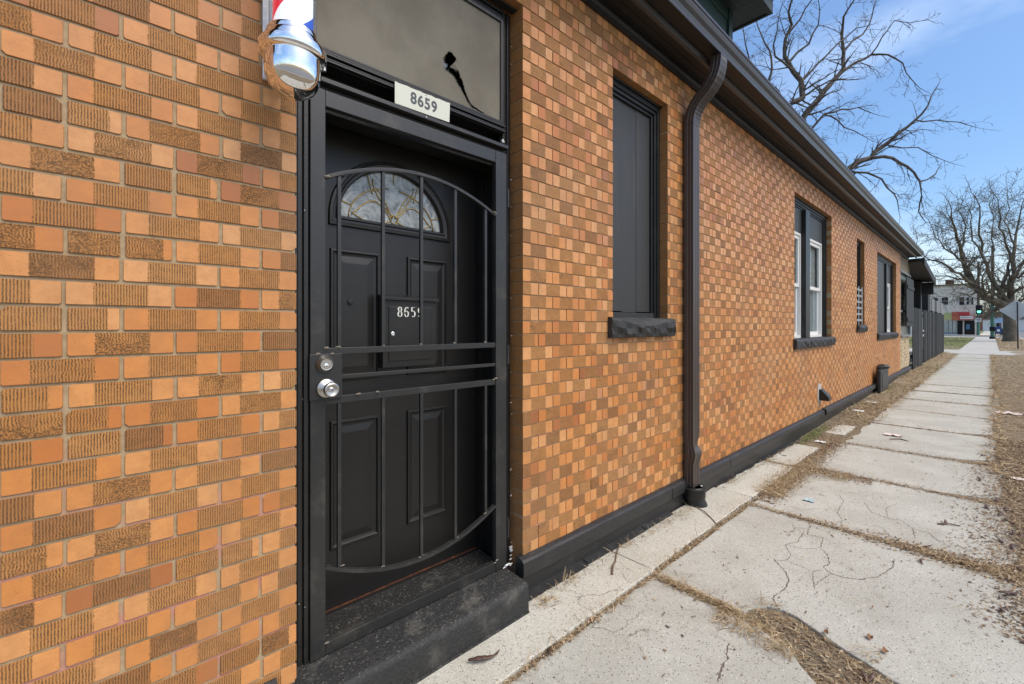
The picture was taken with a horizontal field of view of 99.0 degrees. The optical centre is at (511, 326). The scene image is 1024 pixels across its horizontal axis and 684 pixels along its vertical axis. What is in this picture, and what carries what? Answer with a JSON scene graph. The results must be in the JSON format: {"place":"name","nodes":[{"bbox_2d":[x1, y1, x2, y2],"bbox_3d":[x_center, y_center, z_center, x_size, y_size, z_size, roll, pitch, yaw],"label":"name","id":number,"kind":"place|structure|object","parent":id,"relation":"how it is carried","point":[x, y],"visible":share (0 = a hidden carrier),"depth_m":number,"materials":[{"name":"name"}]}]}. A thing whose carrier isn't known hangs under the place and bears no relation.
{"place":"outdoors","nodes":[
{"label":"outdoors","id":0,"kind":"place"},
{"bbox_2d":[417,331,1023,683],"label":"pavement","id":1,"kind":"structure","parent":0,"point":[937,629],"depth_m":2.35,"materials":[{"name":"concrete"}]},
{"bbox_2d":[468,649,499,660],"bbox_3d":[-0.107,1.343,1.776,0.143,0.024,0.040,0,0,-27],"label":"seed pod","id":2,"kind":"object","parent":1,"relation":"on","point":[482,657],"visible":1,"depth_m":1.76,"materials":[{"name":"brown plant"}]},
{"bbox_2d":[611,543,620,574],"bbox_3d":[0.619,1.355,2.582,0.018,0.026,0.430,0,0,21],"label":"twig","id":3,"kind":"object","parent":1,"relation":"on","point":[615,560],"visible":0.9,"depth_m":2.51,"materials":[{"name":"beige wood"}]},
{"bbox_2d":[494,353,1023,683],"bbox_3d":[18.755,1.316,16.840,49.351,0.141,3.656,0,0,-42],"label":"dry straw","id":4,"kind":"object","parent":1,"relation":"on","point":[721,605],"visible":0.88,"depth_m":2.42,"materials":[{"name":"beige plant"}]},
{"bbox_2d":[976,262,979,334],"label":"utility pole","id":5,"kind":"object","parent":1,"relation":"on","point":[978,325],"visible":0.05,"depth_m":65.89,"materials":[{"name":"green paint"}]},
{"bbox_2d":[989,246,995,338],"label":"utility pole","id":6,"kind":"object","parent":1,"relation":"on","point":[992,328],"visible":0.45,"depth_m":46.89,"materials":[{"name":"green paint"}]},
{"bbox_2d":[981,293,1020,318],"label":"bare tree","id":7,"kind":"object","parent":1,"relation":"on","point":[984,303],"visible":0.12,"depth_m":123.30,"materials":[{"name":"brown plant"}]},
{"bbox_2d":[998,591,1018,593],"bbox_3d":[2.544,1.358,2.229,0.120,0.020,0.034,0,0,-9],"label":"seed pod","id":8,"kind":"object","parent":1,"relation":"on","point":[1009,592],"visible":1,"depth_m":2.22,"materials":[{"name":"plant"}]},
{"bbox_2d":[1000,606,1017,612],"bbox_3d":[2.379,1.357,2.105,0.123,0.019,0.038,0,0,-21],"label":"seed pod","id":9,"kind":"object","parent":1,"relation":"on","point":[1002,608],"visible":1,"depth_m":2.11,"materials":[{"name":"brown plant"}]},
{"bbox_2d":[1010,544,1019,550],"bbox_3d":[3.095,1.357,2.697,0.109,0.019,0.032,0,0,-26],"label":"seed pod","id":10,"kind":"object","parent":1,"relation":"on","point":[1012,546],"visible":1,"depth_m":2.69,"materials":[{"name":"plant"}]},
{"bbox_2d":[487,331,1023,683],"bbox_3d":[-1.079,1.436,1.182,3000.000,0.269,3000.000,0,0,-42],"label":"ground","id":11,"kind":"structure","parent":0,"point":[812,653],"depth_m":5.20,"materials":[{"name":"brown plant"}]},
{"bbox_2d":[0,0,923,683],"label":"brick building","id":12,"kind":"structure","parent":11,"relation":"on","point":[710,240],"depth_m":1.91,"materials":[{"name":"orange brick"}]},
{"bbox_2d":[257,0,326,100],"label":"barber pole","id":13,"kind":"object","parent":12,"relation":"attached to","point":[291,51],"visible":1,"depth_m":1.27,"materials":[{"name":"silver metal"}]},
{"bbox_2d":[325,125,478,616],"bbox_3d":[-0.545,0.185,2.068,0.934,2.065,0.070,0,0,-42],"label":"entrance door","id":14,"kind":"structure","parent":12,"relation":"in","point":[344,150],"depth_m":2.06,"materials":[{"name":"black paint"}]},
{"bbox_2d":[377,294,438,367],"bbox_3d":[-0.483,0.021,2.056,0.289,0.334,0.065,0,0,-42],"label":"mailbox","id":15,"kind":"object","parent":14,"relation":"attached to","point":[401,319],"visible":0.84,"depth_m":2.02,"materials":[{"name":"black paint"}]},
{"bbox_2d":[389,306,431,360],"bbox_3d":[-0.471,0.035,2.042,0.223,0.247,0.004,0,0,-42],"label":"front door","id":16,"kind":"structure","parent":15,"relation":"in","point":[406,329],"depth_m":2.03,"materials":[{"name":"black paint"}]},
{"bbox_2d":[308,77,508,662],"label":"security gate","id":17,"kind":"structure","parent":12,"relation":"attached to","point":[326,376],"depth_m":1.77,"materials":[{"name":"black metal"}]},
{"bbox_2d":[395,81,449,121],"bbox_3d":[-0.380,-0.958,1.886,0.271,0.099,0.004,0,0,-42],"label":"house number plate","id":18,"kind":"object","parent":12,"relation":"attached to","point":[415,100],"visible":1,"depth_m":1.88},
{"bbox_2d":[607,75,675,337],"bbox_3d":[0.852,-0.775,3.012,0.796,1.700,0.220,0,0,-42],"label":"window","id":19,"kind":"structure","parent":12,"relation":"in","point":[636,118],"depth_m":3.09,"materials":[{"name":"black paint"}]},
{"bbox_2d":[793,196,835,349],"bbox_3d":[4.036,-0.671,5.932,1.919,1.907,0.243,0,0,-42],"label":"window","id":20,"kind":"structure","parent":12,"relation":"in","point":[810,224],"depth_m":5.88,"materials":[{"name":"black paint"}]},
{"bbox_2d":[817,384,830,404],"bbox_3d":[4.287,0.935,6.005,0.226,0.311,0.120,0,0,-42],"label":"dryer vent","id":21,"kind":"object","parent":12,"relation":"attached to","point":[823,395],"visible":1,"depth_m":5.99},
{"bbox_2d":[856,241,867,331],"bbox_3d":[6.313,-0.726,7.995,0.795,1.663,0.221,0,0,-42],"label":"window","id":22,"kind":"structure","parent":12,"relation":"in","point":[859,328],"depth_m":8.17,"materials":[{"name":"black paint"}]},
{"bbox_2d":[876,364,889,393],"bbox_3d":[7.611,1.065,8.985,0.972,0.570,0.219,0,0,-42],"label":"meter guard","id":23,"kind":"object","parent":12,"relation":"attached to","point":[882,378],"visible":0.94,"depth_m":8.73,"materials":[{"name":"paint"}]},
{"bbox_2d":[876,254,898,339],"bbox_3d":[8.546,-0.634,10.050,2.785,1.848,0.242,0,0,-42],"label":"window","id":24,"kind":"structure","parent":12,"relation":"in","point":[884,267],"depth_m":10.29,"materials":[{"name":"black paint"}]},
{"bbox_2d":[926,253,1021,260],"bbox_3d":[41.119,-6.313,35.996,17.224,1.938,0.061,0,0,0],"label":"overhead wire","id":25,"kind":"object","parent":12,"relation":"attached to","point":[974,257],"visible":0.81,"depth_m":35.97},
{"bbox_2d":[547,643,556,654],"bbox_3d":[0.165,1.357,1.844,0.030,0.020,0.088,0,0,24],"label":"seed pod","id":26,"kind":"object","parent":11,"relation":"on","point":[550,648],"visible":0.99,"depth_m":1.84,"materials":[{"name":"brown plant"}]},
{"bbox_2d":[508,455,988,683],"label":"gravel grains","id":27,"kind":"object","parent":11,"relation":"on","point":[756,588],"visible":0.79,"depth_m":2.15},
{"bbox_2d":[793,366,926,444],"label":"green grass tufts","id":28,"kind":"object","parent":11,"relation":"on","point":[816,434],"visible":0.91,"depth_m":5.50,"materials":[{"name":"plant"}]},
{"bbox_2d":[858,668,869,683],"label":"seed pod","id":29,"kind":"object","parent":11,"relation":"on","point":[864,674],"visible":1,"depth_m":1.72,"materials":[{"name":"brown plant"}]},
{"bbox_2d":[857,672,874,680],"bbox_3d":[1.390,1.371,1.707,0.080,0.016,0.023,0,0,-9],"label":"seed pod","id":30,"kind":"object","parent":11,"relation":"on","point":[871,677],"visible":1,"depth_m":1.71,"materials":[{"name":"brown plant"}]},
{"bbox_2d":[735,0,998,231],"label":"honey locust tree","id":31,"kind":"object","parent":11,"relation":"on","point":[787,63],"visible":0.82,"depth_m":17.42,"materials":[{"name":"brown plant"}]},
{"bbox_2d":[900,254,935,369],"bbox_3d":[12.152,-0.285,15.413,8.328,3.310,3.842,0,0,-42],"label":"porch","id":32,"kind":"object","parent":11,"relation":"on","point":[916,291],"visible":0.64,"depth_m":12.57,"materials":[{"name":"black wood"}]},
{"bbox_2d":[900,269,911,336],"bbox_3d":[10.885,-0.601,12.217,2.148,1.778,0.230,0,0,-42],"label":"window frame","id":33,"kind":"structure","parent":32,"relation":"in","point":[902,272],"depth_m":11.75,"materials":[{"name":"grey paint"}]},
{"bbox_2d":[910,308,923,369],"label":"fence gate","id":34,"kind":"structure","parent":32,"relation":"attached to","point":[916,356],"depth_m":13.78,"materials":[{"name":"grey paint"}]},
{"bbox_2d":[839,351,1023,476],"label":"verge straw","id":35,"kind":"object","parent":11,"relation":"on","point":[993,364],"visible":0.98,"depth_m":7.96,"materials":[{"name":"brown plant"}]},
{"bbox_2d":[923,298,943,362],"bbox_3d":[18.115,0.095,18.832,9.750,2.550,0.188,0,0,-42],"label":"board fence","id":36,"kind":"object","parent":11,"relation":"on","point":[933,333],"visible":0.84,"depth_m":18.08,"materials":[{"name":"grey paint"}]},
{"bbox_2d":[909,336,973,349],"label":"lawn grass","id":37,"kind":"structure","parent":11,"relation":"on","point":[962,339],"depth_m":40.96,"materials":[{"name":"green plant"}]},
{"bbox_2d":[911,280,976,334],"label":"corner store","id":38,"kind":"structure","parent":11,"relation":"on","point":[958,317],"depth_m":70.09,"materials":[{"name":"stone"}]},
{"bbox_2d":[941,297,948,304],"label":"window","id":39,"kind":"structure","parent":38,"relation":"in","point":[943,298],"depth_m":71.03,"materials":[{"name":"black glass"}]},
{"bbox_2d":[959,297,964,305],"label":"window","id":40,"kind":"structure","parent":38,"relation":"in","point":[961,302],"depth_m":69.69,"materials":[{"name":"black glass"}]},
{"bbox_2d":[910,168,1023,341],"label":"street tree","id":41,"kind":"object","parent":11,"relation":"on","point":[1003,300],"visible":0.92,"depth_m":38.83,"materials":[{"name":"brown plant"}]},
{"bbox_2d":[980,312,989,330],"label":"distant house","id":42,"kind":"structure","parent":11,"relation":"on","point":[981,325],"depth_m":135.10,"materials":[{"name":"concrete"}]},
{"bbox_2d":[982,309,1002,327],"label":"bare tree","id":43,"kind":"object","parent":11,"relation":"on","point":[1000,324],"visible":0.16,"depth_m":104.92,"materials":[{"name":"brown plant"}]},
{"bbox_2d":[996,326,1001,333],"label":"collection box","id":44,"kind":"object","parent":11,"relation":"on","point":[998,329],"visible":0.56,"depth_m":65.78,"materials":[{"name":"blue paint"}]},
{"bbox_2d":[985,301,1023,315],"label":"bare tree","id":45,"kind":"object","parent":11,"relation":"on","point":[996,311],"visible":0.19,"depth_m":149.76,"materials":[{"name":"brown plant"}]},
{"bbox_2d":[994,410,1023,414],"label":"paper scrap","id":46,"kind":"object","parent":11,"relation":"on","point":[1007,412],"visible":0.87,"depth_m":6.83,"materials":[{"name":"white paper"}]},
{"bbox_2d":[996,337,1023,351],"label":"dead verge grass","id":47,"kind":"structure","parent":11,"relation":"on","point":[1002,346],"depth_m":30.54,"materials":[{"name":"plant"}]},
{"bbox_2d":[999,300,1023,348],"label":"diamond sign","id":48,"kind":"object","parent":11,"relation":"on","point":[1014,310],"visible":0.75,"depth_m":26.14,"materials":[{"name":"silver metal"}]},
{"bbox_2d":[733,0,1023,311],"label":"sky","id":49,"kind":"structure","parent":0,"point":[977,46],"materials":[{"name":"blue"}]},
{"bbox_2d":[976,305,982,313],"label":"traffic signal","id":50,"kind":"object","parent":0,"point":[978,309],"visible":0.96,"depth_m":64.24,"materials":[{"name":"black metal"}]},
{"bbox_2d":[952,332,1023,337],"bbox_3d":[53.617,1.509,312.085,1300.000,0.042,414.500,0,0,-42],"label":"road","id":51,"kind":"structure","parent":0,"point":[1021,334],"depth_m":62.89,"materials":[{"name":"grey asphalt"}]},
{"bbox_2d":[944,335,1023,338],"bbox_3d":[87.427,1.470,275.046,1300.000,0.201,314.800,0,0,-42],"label":"kerb","id":52,"kind":"structure","parent":51,"relation":"on","point":[972,335],"depth_m":65.69,"materials":[{"name":"grey concrete"}]},
{"bbox_2d":[983,316,1023,331],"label":"distant house","id":53,"kind":"structure","parent":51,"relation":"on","point":[986,322],"depth_m":122.15,"materials":[{"name":"white paint"}]},
{"bbox_2d":[995,318,1002,335],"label":"blue sign","id":54,"kind":"object","parent":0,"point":[998,320],"visible":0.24,"depth_m":60.12,"materials":[{"name":"blue metal"}]}
]}

